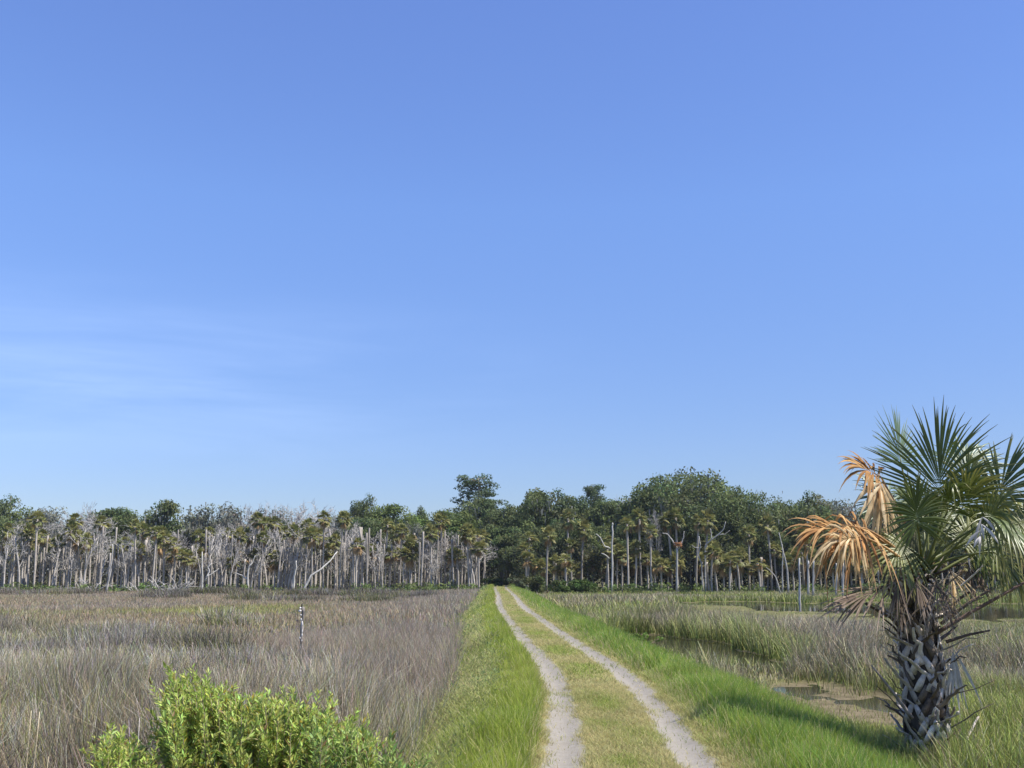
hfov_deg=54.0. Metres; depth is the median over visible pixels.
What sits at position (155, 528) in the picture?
cabbage palm
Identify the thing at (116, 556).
cabbage palm
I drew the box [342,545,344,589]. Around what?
dead palm
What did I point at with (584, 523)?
cabbage palm
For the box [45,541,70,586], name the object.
dead tree
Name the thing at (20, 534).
cabbage palm
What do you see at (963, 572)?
cabbage palm
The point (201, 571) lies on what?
dead palm
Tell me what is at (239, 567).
dead palm
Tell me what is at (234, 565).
dead tree
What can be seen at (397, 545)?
dead tree
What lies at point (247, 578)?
dead tree
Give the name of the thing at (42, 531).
cabbage palm
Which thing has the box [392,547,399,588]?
cabbage palm
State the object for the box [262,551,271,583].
cabbage palm
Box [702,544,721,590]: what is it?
cabbage palm
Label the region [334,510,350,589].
cabbage palm
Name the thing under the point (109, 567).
dead palm
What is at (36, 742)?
dry stalk
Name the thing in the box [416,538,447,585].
dead tree
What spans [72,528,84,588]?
cabbage palm
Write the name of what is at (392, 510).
live oak
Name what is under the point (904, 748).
cordgrass
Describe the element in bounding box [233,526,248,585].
cabbage palm
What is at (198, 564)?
dead tree
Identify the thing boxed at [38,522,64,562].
live oak
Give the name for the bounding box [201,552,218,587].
dead tree
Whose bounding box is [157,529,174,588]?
cabbage palm
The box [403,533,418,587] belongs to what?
cabbage palm
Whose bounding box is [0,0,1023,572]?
sky
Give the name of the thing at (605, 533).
live oak
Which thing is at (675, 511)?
cabbage palm
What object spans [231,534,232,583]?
dead palm
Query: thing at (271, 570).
dead tree
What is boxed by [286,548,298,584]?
dead tree
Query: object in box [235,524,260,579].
dead tree
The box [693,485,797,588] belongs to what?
live oak
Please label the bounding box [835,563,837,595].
dead tree
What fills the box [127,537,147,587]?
dead tree
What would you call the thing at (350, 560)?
dead palm
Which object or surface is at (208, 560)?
dead tree
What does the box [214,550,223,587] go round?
dead tree
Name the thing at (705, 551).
dead tree
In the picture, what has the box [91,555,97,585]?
dead palm
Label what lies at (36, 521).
cabbage palm
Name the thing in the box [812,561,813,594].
dead tree
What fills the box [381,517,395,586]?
cabbage palm
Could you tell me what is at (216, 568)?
dead palm
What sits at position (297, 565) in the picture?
cabbage palm
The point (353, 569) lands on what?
dead palm
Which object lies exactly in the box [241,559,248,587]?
dead palm
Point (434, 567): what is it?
dead tree
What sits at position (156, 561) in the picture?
dead palm
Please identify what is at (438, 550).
cabbage palm
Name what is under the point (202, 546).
cabbage palm
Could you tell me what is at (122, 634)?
needlerush
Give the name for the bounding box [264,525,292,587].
dead tree
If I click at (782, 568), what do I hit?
dead tree
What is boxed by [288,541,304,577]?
dead tree
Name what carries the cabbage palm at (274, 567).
on the marsh ground at (227, 607)
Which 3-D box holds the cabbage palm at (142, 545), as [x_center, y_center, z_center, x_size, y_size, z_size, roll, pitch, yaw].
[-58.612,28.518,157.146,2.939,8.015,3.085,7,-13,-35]
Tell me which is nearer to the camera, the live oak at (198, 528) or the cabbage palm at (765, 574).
the cabbage palm at (765, 574)
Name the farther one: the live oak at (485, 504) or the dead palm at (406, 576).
the live oak at (485, 504)
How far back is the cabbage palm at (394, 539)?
168.32 m
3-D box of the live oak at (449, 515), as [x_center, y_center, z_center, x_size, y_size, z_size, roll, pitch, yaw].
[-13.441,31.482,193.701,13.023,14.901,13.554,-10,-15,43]
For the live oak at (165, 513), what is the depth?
183.50 m
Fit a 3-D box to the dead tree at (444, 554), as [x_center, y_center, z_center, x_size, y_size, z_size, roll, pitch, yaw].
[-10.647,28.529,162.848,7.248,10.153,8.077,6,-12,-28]
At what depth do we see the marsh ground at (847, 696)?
28.36 m
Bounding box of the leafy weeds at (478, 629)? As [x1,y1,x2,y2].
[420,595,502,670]
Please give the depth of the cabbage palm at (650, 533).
147.18 m
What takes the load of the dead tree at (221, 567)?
on the marsh ground at (227, 607)
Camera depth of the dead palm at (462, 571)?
168.63 m
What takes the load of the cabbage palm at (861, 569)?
on the marsh ground at (847, 696)
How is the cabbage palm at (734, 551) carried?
on the marsh ground at (847, 696)
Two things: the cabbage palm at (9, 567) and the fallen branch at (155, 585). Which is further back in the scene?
the cabbage palm at (9, 567)
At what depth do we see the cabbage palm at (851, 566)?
152.38 m
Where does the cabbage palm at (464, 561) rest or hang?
on the marsh ground at (227, 607)
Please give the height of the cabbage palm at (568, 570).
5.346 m
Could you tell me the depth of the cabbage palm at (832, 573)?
148.87 m
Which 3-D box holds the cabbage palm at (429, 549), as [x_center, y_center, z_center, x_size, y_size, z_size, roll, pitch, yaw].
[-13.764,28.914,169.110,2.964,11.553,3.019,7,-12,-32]
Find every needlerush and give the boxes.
[0,586,447,602]
[0,605,275,627]
[0,610,422,691]
[0,637,543,767]
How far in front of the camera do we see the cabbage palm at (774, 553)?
153.99 m
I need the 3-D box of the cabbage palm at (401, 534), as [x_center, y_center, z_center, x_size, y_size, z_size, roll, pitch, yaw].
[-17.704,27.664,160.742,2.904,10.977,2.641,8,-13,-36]
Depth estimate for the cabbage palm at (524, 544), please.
151.47 m
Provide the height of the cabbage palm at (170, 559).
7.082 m
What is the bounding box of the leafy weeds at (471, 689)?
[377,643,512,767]
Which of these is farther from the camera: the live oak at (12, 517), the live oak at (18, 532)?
the live oak at (12, 517)
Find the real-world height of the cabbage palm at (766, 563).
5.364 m
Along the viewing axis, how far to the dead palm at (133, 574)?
154.01 m
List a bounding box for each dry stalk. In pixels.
[26,710,31,767]
[33,712,39,767]
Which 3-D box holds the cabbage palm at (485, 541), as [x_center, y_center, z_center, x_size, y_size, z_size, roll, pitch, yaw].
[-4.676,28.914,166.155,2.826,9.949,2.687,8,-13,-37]
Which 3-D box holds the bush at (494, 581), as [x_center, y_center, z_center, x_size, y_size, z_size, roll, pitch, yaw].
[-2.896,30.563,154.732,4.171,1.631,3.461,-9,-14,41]
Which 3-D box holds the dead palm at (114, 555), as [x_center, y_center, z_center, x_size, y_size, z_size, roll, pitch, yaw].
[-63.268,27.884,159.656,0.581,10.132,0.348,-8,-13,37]
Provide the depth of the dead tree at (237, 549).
155.44 m
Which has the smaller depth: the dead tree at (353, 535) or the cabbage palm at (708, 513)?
the cabbage palm at (708, 513)
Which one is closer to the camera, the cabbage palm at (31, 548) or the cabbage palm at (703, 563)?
the cabbage palm at (703, 563)
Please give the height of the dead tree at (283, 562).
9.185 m
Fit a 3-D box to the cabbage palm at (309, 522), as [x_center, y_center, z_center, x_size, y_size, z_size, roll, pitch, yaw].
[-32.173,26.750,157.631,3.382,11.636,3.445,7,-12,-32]
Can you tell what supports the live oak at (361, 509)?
on the marsh ground at (227, 607)
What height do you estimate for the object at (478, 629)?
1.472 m
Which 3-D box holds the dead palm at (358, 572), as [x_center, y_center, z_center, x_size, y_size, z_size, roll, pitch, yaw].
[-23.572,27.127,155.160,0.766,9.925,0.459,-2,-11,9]
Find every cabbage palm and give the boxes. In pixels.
[0,522,15,588]
[0,535,9,587]
[4,550,12,583]
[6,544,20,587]
[16,521,26,568]
[16,533,26,585]
[19,526,40,590]
[20,545,34,586]
[22,522,34,572]
[26,510,48,588]
[37,528,50,581]
[41,547,59,585]
[47,534,66,585]
[61,518,78,588]
[66,512,83,580]
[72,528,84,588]
[78,532,95,580]
[78,539,93,575]
[93,515,110,588]
[107,545,123,585]
[115,550,123,587]
[117,536,133,588]
[128,518,142,586]
[131,541,146,581]
[136,521,151,576]
[143,551,158,587]
[146,525,165,584]
[151,538,166,586]
[156,525,168,584]
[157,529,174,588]
[162,547,180,586]
[167,537,181,587]
[174,547,186,587]
[177,549,195,585]
[190,529,204,587]
[191,543,203,585]
[198,538,209,560]
[203,526,215,572]
[218,527,236,587]
[223,555,239,582]
[229,544,245,588]
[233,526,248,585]
[243,526,253,588]
[247,511,266,589]
[247,548,263,590]
[255,531,270,585]
[259,516,272,588]
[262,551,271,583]
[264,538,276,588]
[267,516,283,584]
[268,550,282,589]
[279,525,291,586]
[286,522,301,588]
[291,544,305,587]
[300,518,315,587]
[300,526,322,588]
[304,538,319,586]
[304,545,316,589]
[309,526,322,589]
[315,510,331,587]
[316,528,328,576]
[319,542,337,587]
[328,533,340,588]
[329,531,340,589]
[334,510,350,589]
[337,510,353,588]
[347,537,365,589]
[363,543,381,589]
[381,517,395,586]
[382,547,397,588]
[388,524,404,587]
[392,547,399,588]
[394,523,408,588]
[396,547,412,588]
[400,536,418,589]
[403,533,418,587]
[419,529,435,589]
[424,522,432,584]
[424,523,438,588]
[431,513,445,586]
[432,523,445,588]
[435,511,450,584]
[445,546,459,587]
[448,548,466,588]
[456,531,469,583]
[458,522,476,587]
[459,524,475,582]
[469,527,485,584]
[469,541,487,588]
[478,529,491,584]
[516,541,532,585]
[518,551,537,588]
[521,531,538,586]
[530,558,542,575]
[535,557,550,586]
[540,524,556,591]
[548,553,562,579]
[556,553,573,585]
[556,557,575,577]
[559,507,575,584]
[562,537,579,579]
[572,562,586,579]
[576,518,592,579]
[583,556,594,577]
[585,551,599,583]
[595,551,610,589]
[599,543,615,590]
[600,535,619,590]
[613,543,625,590]
[613,550,626,591]
[618,515,635,592]
[623,563,633,574]
[629,539,643,591]
[629,544,646,588]
[629,556,642,574]
[632,505,647,589]
[639,552,654,591]
[640,524,657,591]
[646,550,660,585]
[652,558,671,590]
[658,511,676,590]
[661,558,673,588]
[667,506,686,547]
[668,550,686,590]
[673,551,685,590]
[685,548,695,590]
[687,544,695,571]
[690,513,706,591]
[695,551,709,586]
[701,506,717,590]
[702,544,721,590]
[703,539,718,588]
[704,541,723,590]
[717,555,732,589]
[719,555,738,591]
[721,552,735,589]
[725,548,743,590]
[731,566,744,589]
[732,545,749,587]
[739,524,758,590]
[745,563,757,589]
[749,558,767,590]
[753,564,771,590]
[758,512,777,589]
[763,559,774,589]
[767,541,783,590]
[779,554,797,576]
[783,397,1023,760]
[784,547,802,590]
[790,525,809,590]
[791,525,805,589]
[791,546,803,589]
[797,539,814,586]
[803,548,822,589]
[811,555,827,587]
[824,556,842,589]
[827,554,846,587]
[846,545,853,589]
[852,560,870,591]
[852,564,869,582]
[865,557,875,581]
[868,542,880,583]
[934,552,946,583]
[953,558,971,588]
[959,539,974,570]
[983,561,995,589]
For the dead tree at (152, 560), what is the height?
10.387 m
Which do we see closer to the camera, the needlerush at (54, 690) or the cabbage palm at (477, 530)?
the needlerush at (54, 690)
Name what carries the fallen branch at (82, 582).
on the marsh ground at (227, 607)
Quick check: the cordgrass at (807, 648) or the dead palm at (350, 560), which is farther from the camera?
the dead palm at (350, 560)
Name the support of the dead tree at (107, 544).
on the marsh ground at (227, 607)
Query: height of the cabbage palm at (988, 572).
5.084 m
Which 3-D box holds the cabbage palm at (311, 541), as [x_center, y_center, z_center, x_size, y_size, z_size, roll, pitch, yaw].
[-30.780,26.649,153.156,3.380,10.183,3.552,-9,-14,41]
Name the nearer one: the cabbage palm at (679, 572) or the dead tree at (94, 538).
the cabbage palm at (679, 572)
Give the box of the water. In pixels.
[630,602,1023,724]
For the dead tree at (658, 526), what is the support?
on the marsh ground at (847, 696)
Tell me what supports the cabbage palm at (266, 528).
on the marsh ground at (227, 607)
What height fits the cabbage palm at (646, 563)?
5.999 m
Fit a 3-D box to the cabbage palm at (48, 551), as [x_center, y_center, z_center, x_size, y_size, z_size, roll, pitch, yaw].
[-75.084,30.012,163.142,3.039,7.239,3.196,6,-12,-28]
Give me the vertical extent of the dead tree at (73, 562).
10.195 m
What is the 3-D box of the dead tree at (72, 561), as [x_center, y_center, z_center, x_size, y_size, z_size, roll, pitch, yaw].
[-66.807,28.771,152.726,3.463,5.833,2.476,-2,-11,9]
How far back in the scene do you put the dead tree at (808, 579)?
123.60 m
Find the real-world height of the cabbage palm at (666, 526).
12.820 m
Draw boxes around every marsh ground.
[0,573,494,766]
[511,574,1023,766]
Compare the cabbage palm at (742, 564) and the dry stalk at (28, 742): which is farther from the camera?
the cabbage palm at (742, 564)
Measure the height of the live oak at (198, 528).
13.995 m
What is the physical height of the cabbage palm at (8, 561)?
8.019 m
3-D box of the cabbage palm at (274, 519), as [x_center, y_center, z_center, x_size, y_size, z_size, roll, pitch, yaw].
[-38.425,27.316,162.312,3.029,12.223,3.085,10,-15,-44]
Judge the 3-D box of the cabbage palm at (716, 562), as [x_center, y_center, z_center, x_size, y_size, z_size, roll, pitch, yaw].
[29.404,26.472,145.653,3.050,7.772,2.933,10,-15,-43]
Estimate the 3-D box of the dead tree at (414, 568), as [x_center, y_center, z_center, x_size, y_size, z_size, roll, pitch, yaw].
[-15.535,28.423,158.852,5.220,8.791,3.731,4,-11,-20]
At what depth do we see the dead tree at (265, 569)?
160.10 m
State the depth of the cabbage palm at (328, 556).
163.21 m
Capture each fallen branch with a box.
[57,578,114,590]
[117,573,182,591]
[157,576,197,589]
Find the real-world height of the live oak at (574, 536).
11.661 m
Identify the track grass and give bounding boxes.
[493,585,538,612]
[501,611,661,686]
[526,681,759,767]
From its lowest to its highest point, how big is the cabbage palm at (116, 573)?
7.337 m
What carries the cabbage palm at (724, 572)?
on the marsh ground at (847, 696)
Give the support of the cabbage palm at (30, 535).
on the marsh ground at (227, 607)
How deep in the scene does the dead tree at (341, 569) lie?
163.64 m
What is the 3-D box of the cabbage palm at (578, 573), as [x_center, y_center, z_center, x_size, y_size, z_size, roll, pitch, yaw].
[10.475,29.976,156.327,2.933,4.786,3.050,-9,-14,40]
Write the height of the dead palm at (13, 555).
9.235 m
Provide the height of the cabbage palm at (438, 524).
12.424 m
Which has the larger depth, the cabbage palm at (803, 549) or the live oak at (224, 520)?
the live oak at (224, 520)
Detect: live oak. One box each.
[0,493,35,533]
[4,506,80,551]
[5,524,42,572]
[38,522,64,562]
[49,526,84,564]
[82,507,145,561]
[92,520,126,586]
[118,499,189,583]
[176,501,251,586]
[185,515,218,576]
[237,519,278,586]
[245,507,303,543]
[275,517,304,571]
[304,514,341,577]
[326,517,397,582]
[344,492,383,528]
[368,503,424,581]
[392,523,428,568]
[412,505,428,530]
[413,508,457,574]
[432,510,486,569]
[453,495,497,582]
[473,502,532,584]
[480,526,528,584]
[496,487,562,574]
[497,538,539,576]
[527,519,565,581]
[532,487,593,548]
[555,519,602,573]
[580,498,621,575]
[593,524,631,578]
[604,523,658,584]
[611,488,681,582]
[612,466,770,585]
[644,528,691,586]
[672,518,734,590]
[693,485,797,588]
[708,527,765,587]
[744,530,800,589]
[758,490,845,579]
[778,520,830,589]
[816,496,883,589]
[826,524,881,584]
[853,499,926,543]
[861,527,934,573]
[919,506,986,582]
[921,533,987,586]
[960,500,1023,573]
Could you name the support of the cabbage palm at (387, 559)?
on the marsh ground at (227, 607)
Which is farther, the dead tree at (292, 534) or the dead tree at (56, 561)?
the dead tree at (292, 534)
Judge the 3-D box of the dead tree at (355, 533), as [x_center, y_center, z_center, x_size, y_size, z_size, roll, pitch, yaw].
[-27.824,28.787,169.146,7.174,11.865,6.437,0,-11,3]
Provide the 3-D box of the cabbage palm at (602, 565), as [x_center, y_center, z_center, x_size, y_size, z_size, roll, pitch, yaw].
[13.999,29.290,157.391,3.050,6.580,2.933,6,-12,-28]
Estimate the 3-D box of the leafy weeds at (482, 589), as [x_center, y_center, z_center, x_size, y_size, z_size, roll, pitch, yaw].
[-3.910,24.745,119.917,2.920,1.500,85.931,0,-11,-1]
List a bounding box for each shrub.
[79,718,169,767]
[146,661,386,767]
[290,716,432,767]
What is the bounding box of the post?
[298,603,304,644]
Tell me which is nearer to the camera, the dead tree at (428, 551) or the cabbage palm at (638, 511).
the cabbage palm at (638, 511)
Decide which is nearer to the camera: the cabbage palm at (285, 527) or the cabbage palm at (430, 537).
the cabbage palm at (430, 537)
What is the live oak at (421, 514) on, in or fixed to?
on the marsh ground at (227, 607)
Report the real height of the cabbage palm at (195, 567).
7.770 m
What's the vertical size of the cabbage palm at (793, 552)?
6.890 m
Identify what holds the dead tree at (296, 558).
on the marsh ground at (227, 607)
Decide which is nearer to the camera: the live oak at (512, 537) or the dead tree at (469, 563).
the dead tree at (469, 563)
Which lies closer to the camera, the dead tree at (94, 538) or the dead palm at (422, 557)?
the dead palm at (422, 557)
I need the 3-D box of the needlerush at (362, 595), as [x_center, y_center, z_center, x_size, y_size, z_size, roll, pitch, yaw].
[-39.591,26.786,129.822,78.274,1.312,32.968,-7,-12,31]
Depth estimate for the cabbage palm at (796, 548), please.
152.49 m
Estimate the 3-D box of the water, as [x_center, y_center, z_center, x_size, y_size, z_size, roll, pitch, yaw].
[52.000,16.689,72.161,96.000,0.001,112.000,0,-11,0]
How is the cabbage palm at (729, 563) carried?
on the marsh ground at (847, 696)
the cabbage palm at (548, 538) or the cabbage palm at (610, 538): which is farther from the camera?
the cabbage palm at (610, 538)
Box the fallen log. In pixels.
[302,552,336,589]
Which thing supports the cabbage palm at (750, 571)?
on the marsh ground at (847, 696)
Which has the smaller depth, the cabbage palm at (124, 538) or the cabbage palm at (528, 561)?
the cabbage palm at (528, 561)
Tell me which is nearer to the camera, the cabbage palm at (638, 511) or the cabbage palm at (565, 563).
the cabbage palm at (565, 563)
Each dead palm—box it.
[13,536,14,574]
[36,543,39,566]
[41,548,44,587]
[43,536,48,584]
[51,558,53,584]
[58,547,64,587]
[88,549,90,586]
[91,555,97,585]
[94,537,98,587]
[97,526,103,589]
[107,553,110,590]
[110,527,117,587]
[117,544,118,587]
[119,560,124,589]
[127,545,131,590]
[130,560,138,589]
[145,538,147,589]
[154,539,157,583]
[174,530,178,589]
[199,553,206,586]
[203,529,206,588]
[210,560,211,586]
[215,535,217,586]
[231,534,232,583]
[237,535,241,588]
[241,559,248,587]
[276,546,282,590]
[279,540,284,589]
[284,551,287,590]
[287,537,291,586]
[300,535,302,588]
[319,550,320,589]
[328,529,331,588]
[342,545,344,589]
[346,540,349,589]
[348,557,352,587]
[352,541,354,589]
[357,527,362,589]
[358,527,362,589]
[365,533,367,588]
[367,528,369,587]
[376,542,378,588]
[378,529,381,586]
[382,544,384,577]
[389,544,392,587]
[406,566,407,589]
[418,542,420,585]
[420,531,423,586]
[444,531,445,573]
[444,538,447,586]
[448,539,455,587]
[456,535,458,586]
[461,550,463,584]
[469,542,472,588]
[706,562,709,590]
[758,557,763,589]
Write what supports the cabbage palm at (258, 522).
on the marsh ground at (227, 607)
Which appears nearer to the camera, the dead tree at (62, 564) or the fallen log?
the fallen log
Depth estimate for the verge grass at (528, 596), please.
79.53 m
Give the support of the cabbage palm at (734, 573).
on the marsh ground at (847, 696)
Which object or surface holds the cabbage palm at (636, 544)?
on the marsh ground at (847, 696)
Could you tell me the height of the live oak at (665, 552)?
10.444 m
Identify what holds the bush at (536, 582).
on the marsh ground at (847, 696)
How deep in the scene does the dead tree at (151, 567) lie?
161.02 m
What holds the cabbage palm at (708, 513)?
on the marsh ground at (847, 696)
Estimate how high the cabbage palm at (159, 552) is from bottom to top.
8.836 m
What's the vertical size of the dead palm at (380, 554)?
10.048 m
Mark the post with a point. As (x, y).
(302, 614)
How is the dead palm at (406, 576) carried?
on the marsh ground at (227, 607)
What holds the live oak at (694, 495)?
on the marsh ground at (847, 696)
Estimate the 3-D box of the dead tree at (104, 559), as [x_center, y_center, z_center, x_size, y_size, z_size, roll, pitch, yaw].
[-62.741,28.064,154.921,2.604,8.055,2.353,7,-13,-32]
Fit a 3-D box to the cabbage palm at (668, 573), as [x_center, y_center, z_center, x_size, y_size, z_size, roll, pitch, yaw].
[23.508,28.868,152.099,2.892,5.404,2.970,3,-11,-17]
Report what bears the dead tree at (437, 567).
on the marsh ground at (227, 607)
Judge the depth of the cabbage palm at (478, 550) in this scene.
154.20 m
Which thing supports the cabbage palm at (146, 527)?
on the marsh ground at (227, 607)
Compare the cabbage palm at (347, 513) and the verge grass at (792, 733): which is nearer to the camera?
the verge grass at (792, 733)
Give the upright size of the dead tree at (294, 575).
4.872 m
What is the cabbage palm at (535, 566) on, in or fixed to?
on the marsh ground at (847, 696)
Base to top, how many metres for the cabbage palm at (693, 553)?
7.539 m
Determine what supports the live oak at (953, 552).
on the marsh ground at (847, 696)
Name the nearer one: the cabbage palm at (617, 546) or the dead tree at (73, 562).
the cabbage palm at (617, 546)
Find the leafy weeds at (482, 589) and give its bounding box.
[460,584,490,605]
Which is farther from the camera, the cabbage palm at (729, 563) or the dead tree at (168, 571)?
the dead tree at (168, 571)
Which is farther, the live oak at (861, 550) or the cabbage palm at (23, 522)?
the cabbage palm at (23, 522)
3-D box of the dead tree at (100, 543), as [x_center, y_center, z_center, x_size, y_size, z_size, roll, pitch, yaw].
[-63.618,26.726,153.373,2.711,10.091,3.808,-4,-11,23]
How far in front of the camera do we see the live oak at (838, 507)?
164.69 m
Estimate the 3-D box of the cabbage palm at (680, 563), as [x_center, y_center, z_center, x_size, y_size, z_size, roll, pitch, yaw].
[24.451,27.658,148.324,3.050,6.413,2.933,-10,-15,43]
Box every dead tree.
[0,529,19,565]
[0,540,23,589]
[3,541,17,586]
[4,524,29,589]
[6,535,29,587]
[9,518,56,584]
[11,533,41,585]
[18,543,33,585]
[43,509,90,581]
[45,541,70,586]
[47,536,73,587]
[50,527,66,588]
[59,556,78,589]
[62,529,85,586]
[63,510,118,584]
[64,530,90,585]
[65,540,82,584]
[67,502,96,582]
[81,528,107,585]
[91,537,111,587]
[97,544,114,588]
[105,544,112,591]
[110,534,133,589]
[112,542,128,576]
[114,525,151,584]
[123,532,152,582]
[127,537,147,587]
[137,529,153,564]
[144,530,168,584]
[147,544,158,582]
[151,541,170,572]
[158,528,190,585]
[161,536,171,583]
[166,532,182,586]
[187,544,206,583]
[187,545,198,587]
[200,534,215,587]
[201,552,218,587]
[203,525,245,586]
[207,525,226,588]
[212,523,236,585]
[212,542,228,588]
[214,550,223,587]
[216,535,235,581]
[216,543,227,585]
[226,538,243,588]
[229,541,246,586]
[230,504,266,586]
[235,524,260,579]
[236,556,254,589]
[250,546,264,589]
[253,538,268,589]
[256,528,278,588]
[258,500,287,577]
[258,545,276,586]
[261,517,309,587]
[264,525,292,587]
[277,535,293,590]
[278,501,321,586]
[286,543,306,587]
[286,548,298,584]
[287,526,307,590]
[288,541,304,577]
[291,527,327,585]
[293,561,296,588]
[299,498,344,586]
[302,552,315,590]
[316,548,326,584]
[329,559,342,576]
[333,522,364,564]
[338,547,351,588]
[340,537,354,571]
[343,527,363,571]
[348,534,365,584]
[349,526,365,587]
[358,538,371,587]
[362,532,385,587]
[369,557,376,585]
[370,534,397,585]
[372,543,387,586]
[390,540,425,584]
[413,539,429,589]
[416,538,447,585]
[423,551,438,587]
[427,530,465,587]
[433,554,443,585]
[454,535,498,586]
[458,543,474,586]
[596,523,612,593]
[645,508,665,584]
[663,533,683,592]
[692,536,703,590]
[704,522,729,590]
[779,533,788,591]
[782,544,782,592]
[798,558,800,604]
[807,561,808,595]
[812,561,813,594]
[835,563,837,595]
[842,564,843,595]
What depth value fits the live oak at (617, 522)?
171.59 m
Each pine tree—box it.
[444,473,508,581]
[581,484,606,507]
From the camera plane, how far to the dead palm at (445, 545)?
167.50 m
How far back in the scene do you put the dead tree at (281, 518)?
178.94 m
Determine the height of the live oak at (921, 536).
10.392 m
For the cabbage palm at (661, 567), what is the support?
on the marsh ground at (847, 696)
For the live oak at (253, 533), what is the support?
on the marsh ground at (227, 607)
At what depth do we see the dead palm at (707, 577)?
148.03 m
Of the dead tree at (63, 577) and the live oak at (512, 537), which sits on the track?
the live oak at (512, 537)
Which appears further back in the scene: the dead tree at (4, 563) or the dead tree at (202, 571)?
the dead tree at (4, 563)
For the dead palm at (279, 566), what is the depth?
153.47 m
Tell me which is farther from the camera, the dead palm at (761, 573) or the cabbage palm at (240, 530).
the cabbage palm at (240, 530)
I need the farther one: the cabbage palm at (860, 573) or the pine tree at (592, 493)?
the pine tree at (592, 493)
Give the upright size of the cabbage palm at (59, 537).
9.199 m
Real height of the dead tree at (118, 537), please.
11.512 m
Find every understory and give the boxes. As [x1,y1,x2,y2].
[0,548,495,591]
[477,567,530,585]
[509,542,1023,592]
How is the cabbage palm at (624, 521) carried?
on the marsh ground at (847, 696)
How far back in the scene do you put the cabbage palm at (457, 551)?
156.78 m
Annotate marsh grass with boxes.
[0,585,480,639]
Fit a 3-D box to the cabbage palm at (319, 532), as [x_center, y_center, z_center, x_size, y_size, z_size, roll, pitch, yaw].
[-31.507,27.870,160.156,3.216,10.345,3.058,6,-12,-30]
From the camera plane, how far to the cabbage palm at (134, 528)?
154.90 m
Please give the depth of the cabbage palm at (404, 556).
155.79 m
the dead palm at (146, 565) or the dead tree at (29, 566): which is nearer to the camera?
the dead palm at (146, 565)
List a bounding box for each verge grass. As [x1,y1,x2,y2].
[379,656,944,767]
[422,603,804,705]
[462,583,574,614]
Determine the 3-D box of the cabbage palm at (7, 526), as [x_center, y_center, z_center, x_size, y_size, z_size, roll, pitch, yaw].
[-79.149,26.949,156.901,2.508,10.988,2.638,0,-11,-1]
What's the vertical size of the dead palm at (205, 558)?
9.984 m
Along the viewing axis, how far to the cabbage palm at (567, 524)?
157.37 m
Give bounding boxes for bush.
[480,578,507,585]
[506,578,529,588]
[519,574,547,593]
[551,579,573,592]
[572,578,596,592]
[622,632,662,643]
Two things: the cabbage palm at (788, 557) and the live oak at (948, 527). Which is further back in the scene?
the live oak at (948, 527)
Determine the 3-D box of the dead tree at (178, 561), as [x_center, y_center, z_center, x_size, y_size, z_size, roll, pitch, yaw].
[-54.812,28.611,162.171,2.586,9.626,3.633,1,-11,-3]
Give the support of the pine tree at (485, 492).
on the marsh ground at (227, 607)
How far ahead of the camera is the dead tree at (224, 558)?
158.39 m
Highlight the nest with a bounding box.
[673,542,682,546]
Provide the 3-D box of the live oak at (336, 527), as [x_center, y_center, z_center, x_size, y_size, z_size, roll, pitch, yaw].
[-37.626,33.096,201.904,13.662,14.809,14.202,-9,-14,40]
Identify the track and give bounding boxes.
[494,586,739,767]
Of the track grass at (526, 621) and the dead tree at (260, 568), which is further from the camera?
the dead tree at (260, 568)
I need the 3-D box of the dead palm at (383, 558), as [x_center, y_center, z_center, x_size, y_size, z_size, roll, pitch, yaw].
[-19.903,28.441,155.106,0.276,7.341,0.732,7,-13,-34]
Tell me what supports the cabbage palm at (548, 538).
on the marsh ground at (847, 696)
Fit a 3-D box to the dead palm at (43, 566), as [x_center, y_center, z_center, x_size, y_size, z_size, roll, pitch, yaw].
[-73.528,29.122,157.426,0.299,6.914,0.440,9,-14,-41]
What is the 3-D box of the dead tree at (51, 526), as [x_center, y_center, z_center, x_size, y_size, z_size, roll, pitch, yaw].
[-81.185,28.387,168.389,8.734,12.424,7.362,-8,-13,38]
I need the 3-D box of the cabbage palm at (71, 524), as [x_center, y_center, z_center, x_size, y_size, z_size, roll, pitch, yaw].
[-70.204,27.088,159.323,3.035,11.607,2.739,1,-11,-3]
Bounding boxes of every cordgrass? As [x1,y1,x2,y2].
[530,586,1023,616]
[562,600,1023,688]
[697,645,1023,767]
[815,715,1006,767]
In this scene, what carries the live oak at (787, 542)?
on the marsh ground at (847, 696)
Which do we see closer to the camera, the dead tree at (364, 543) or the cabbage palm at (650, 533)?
the cabbage palm at (650, 533)
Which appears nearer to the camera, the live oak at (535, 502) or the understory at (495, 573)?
the live oak at (535, 502)
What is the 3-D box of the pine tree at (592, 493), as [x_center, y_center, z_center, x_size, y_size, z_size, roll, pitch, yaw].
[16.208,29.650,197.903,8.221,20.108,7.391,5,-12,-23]
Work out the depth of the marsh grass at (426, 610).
75.90 m
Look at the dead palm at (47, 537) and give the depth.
161.20 m
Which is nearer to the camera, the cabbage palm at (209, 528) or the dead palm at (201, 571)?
the dead palm at (201, 571)
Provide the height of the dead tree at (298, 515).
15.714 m
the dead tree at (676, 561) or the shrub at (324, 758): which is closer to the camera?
the shrub at (324, 758)
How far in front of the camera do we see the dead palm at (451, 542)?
155.85 m
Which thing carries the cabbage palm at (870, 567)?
on the marsh ground at (847, 696)
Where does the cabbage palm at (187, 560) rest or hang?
on the marsh ground at (227, 607)
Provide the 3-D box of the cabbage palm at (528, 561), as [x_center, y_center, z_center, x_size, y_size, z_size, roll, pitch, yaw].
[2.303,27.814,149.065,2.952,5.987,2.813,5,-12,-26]

